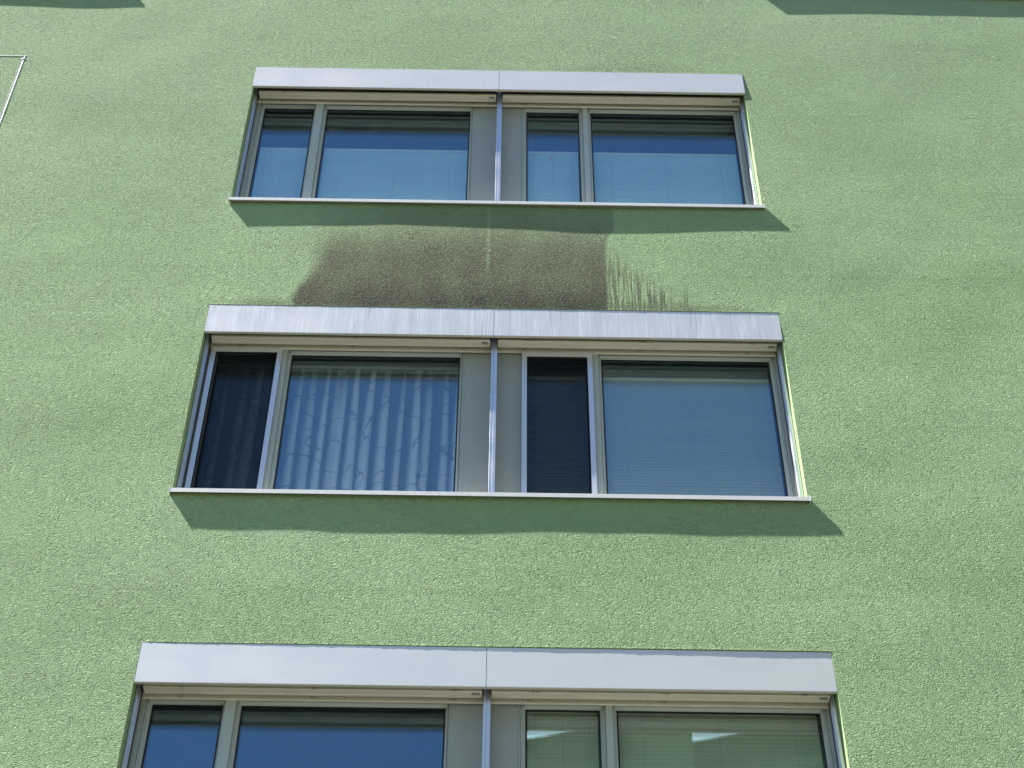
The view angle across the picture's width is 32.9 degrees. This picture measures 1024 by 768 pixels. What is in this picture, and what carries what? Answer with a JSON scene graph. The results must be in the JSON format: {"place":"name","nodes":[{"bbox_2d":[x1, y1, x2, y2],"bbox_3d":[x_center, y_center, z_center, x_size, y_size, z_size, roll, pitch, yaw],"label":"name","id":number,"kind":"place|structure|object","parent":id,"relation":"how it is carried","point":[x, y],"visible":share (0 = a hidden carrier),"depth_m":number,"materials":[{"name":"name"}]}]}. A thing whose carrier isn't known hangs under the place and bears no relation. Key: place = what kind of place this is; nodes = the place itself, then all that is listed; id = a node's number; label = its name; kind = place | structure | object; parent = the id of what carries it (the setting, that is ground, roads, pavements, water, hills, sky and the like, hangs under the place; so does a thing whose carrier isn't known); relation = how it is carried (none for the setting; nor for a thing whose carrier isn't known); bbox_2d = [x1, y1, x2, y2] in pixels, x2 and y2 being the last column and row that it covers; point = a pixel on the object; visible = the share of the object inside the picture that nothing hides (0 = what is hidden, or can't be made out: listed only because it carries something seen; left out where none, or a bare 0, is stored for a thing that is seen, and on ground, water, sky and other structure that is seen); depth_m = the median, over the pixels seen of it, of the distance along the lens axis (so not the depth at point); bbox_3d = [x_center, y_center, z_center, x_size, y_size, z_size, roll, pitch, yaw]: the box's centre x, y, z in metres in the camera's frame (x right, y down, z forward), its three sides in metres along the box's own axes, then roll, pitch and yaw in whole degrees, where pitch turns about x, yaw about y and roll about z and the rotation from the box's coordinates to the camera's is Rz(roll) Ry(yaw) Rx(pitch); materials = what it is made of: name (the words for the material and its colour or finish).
{"place":"outdoors","nodes":[
{"label":"outdoors","id":0,"kind":"place"},
{"bbox_2d":[0,0,1023,767],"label":"apartment building","id":1,"kind":"structure","parent":0,"point":[858,256],"depth_m":11.36,"materials":[{"name":"green paint"}]},
{"bbox_2d":[0,55,25,122],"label":"metal conduit","id":2,"kind":"object","parent":1,"relation":"attached to","point":[11,89],"visible":1,"depth_m":13.32,"materials":[{"name":"white metal"}]},
{"bbox_2d":[185,347,282,488],"bbox_3d":[-1.748,0.250,10.923,0.467,1.397,0.020,1,-46,0],"label":"insect screen","id":3,"kind":"object","parent":1,"relation":"on","point":[278,352],"visible":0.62,"depth_m":11.05,"materials":[{"name":"metal"}]},
{"bbox_2d":[252,147,306,197],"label":"pleated blind","id":4,"kind":"object","parent":1,"relation":"attached to","point":[279,172],"visible":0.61,"depth_m":12.97,"materials":[{"name":"blue fabric"}]},
{"bbox_2d":[143,684,481,699],"bbox_3d":[-1.077,1.615,9.438,1.830,0.195,0.091,1,-46,0],"label":"outside blind","id":5,"kind":"object","parent":1,"relation":"attached to","point":[307,691],"visible":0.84,"depth_m":9.38,"materials":[{"name":"beige metal"}]},
{"bbox_2d":[203,362,458,491],"bbox_3d":[-1.130,0.541,10.935,1.750,1.910,0.059,1,-46,0],"label":"curtain","id":6,"kind":"object","parent":1,"relation":"hanging from","point":[237,481],"visible":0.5,"depth_m":11.14,"materials":[{"name":"white fabric"}]},
{"bbox_2d":[211,334,489,348],"bbox_3d":[-1.057,-0.333,11.454,1.830,0.191,0.091,1,-46,0],"label":"outside blind","id":7,"kind":"object","parent":1,"relation":"attached to","point":[240,339],"visible":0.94,"depth_m":11.40,"materials":[{"name":"beige metal"}]},
{"bbox_2d":[259,88,495,102],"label":"outside blind","id":8,"kind":"object","parent":1,"relation":"attached to","point":[384,95],"visible":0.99,"depth_m":13.41,"materials":[{"name":"beige metal"}]},
{"bbox_2d":[318,148,467,199],"bbox_3d":[-0.886,-1.445,12.852,1.090,0.970,0.019,1,-46,0],"label":"pleated blind","id":9,"kind":"object","parent":1,"relation":"attached to","point":[393,174],"visible":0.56,"depth_m":12.98,"materials":[{"name":"blue fabric"}]},
{"bbox_2d":[121,642,845,767],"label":"window","id":10,"kind":"structure","parent":1,"relation":"in","point":[165,730],"depth_m":9.44,"materials":[{"name":"silver metal"}]},
{"bbox_2d":[169,305,810,503],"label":"window","id":11,"kind":"structure","parent":1,"relation":"in","point":[488,380],"depth_m":11.45,"materials":[{"name":"silver metal"}]},
{"bbox_2d":[228,67,764,209],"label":"window","id":12,"kind":"structure","parent":1,"relation":"in","point":[498,136],"depth_m":13.46,"materials":[{"name":"silver metal"}]},
{"bbox_2d":[528,151,579,201],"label":"pleated blind","id":13,"kind":"object","parent":1,"relation":"attached to","point":[555,178],"visible":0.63,"depth_m":12.98,"materials":[{"name":"blue fabric"}]},
{"bbox_2d":[528,376,589,493],"bbox_3d":[0.290,0.404,10.962,0.383,1.298,0.019,1,-46,0],"label":"pleated blind","id":14,"kind":"object","parent":1,"relation":"attached to","point":[558,461],"visible":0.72,"depth_m":11.04,"materials":[{"name":"black fabric"}]},
{"bbox_2d":[521,352,596,493],"bbox_3d":[0.292,0.281,10.930,0.461,1.393,0.020,1,-46,0],"label":"insect screen","id":15,"kind":"object","parent":1,"relation":"on","point":[554,355],"visible":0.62,"depth_m":11.07,"materials":[{"name":"metal"}]},
{"bbox_2d":[527,712,598,767],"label":"pleated blind","id":16,"kind":"object","parent":1,"relation":"attached to","point":[562,740],"visible":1,"depth_m":9.38,"materials":[{"name":"green fabric"}]},
{"bbox_2d":[503,92,739,106],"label":"outside blind","id":17,"kind":"object","parent":1,"relation":"attached to","point":[621,98],"visible":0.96,"depth_m":13.42,"materials":[{"name":"beige metal"}]},
{"bbox_2d":[498,338,776,352],"bbox_3d":[0.826,-0.305,11.461,1.832,0.193,0.091,1,-46,0],"label":"outside blind","id":18,"kind":"object","parent":1,"relation":"attached to","point":[637,345],"visible":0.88,"depth_m":11.40,"materials":[{"name":"beige metal"}]},
{"bbox_2d":[492,689,829,704],"bbox_3d":[0.806,1.641,9.447,1.832,0.193,0.091,1,-46,0],"label":"outside blind","id":19,"kind":"object","parent":1,"relation":"attached to","point":[655,695],"visible":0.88,"depth_m":9.38,"materials":[{"name":"beige metal"}]},
{"bbox_2d":[593,152,742,204],"bbox_3d":[1.158,-1.416,12.861,1.089,0.970,0.019,1,-46,0],"label":"pleated blind","id":20,"kind":"object","parent":1,"relation":"attached to","point":[666,178],"visible":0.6,"depth_m":12.98,"materials":[{"name":"blue fabric"}]},
{"bbox_2d":[603,377,784,495],"bbox_3d":[1.140,0.416,10.966,1.089,1.298,0.019,1,-46,0],"label":"pleated blind","id":21,"kind":"object","parent":1,"relation":"attached to","point":[687,436],"visible":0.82,"depth_m":11.04,"materials":[{"name":"blue fabric"}]},
{"bbox_2d":[618,713,823,767],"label":"pleated blind","id":22,"kind":"object","parent":1,"relation":"attached to","point":[704,741],"visible":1,"depth_m":9.39,"materials":[{"name":"green fabric"}]}
]}

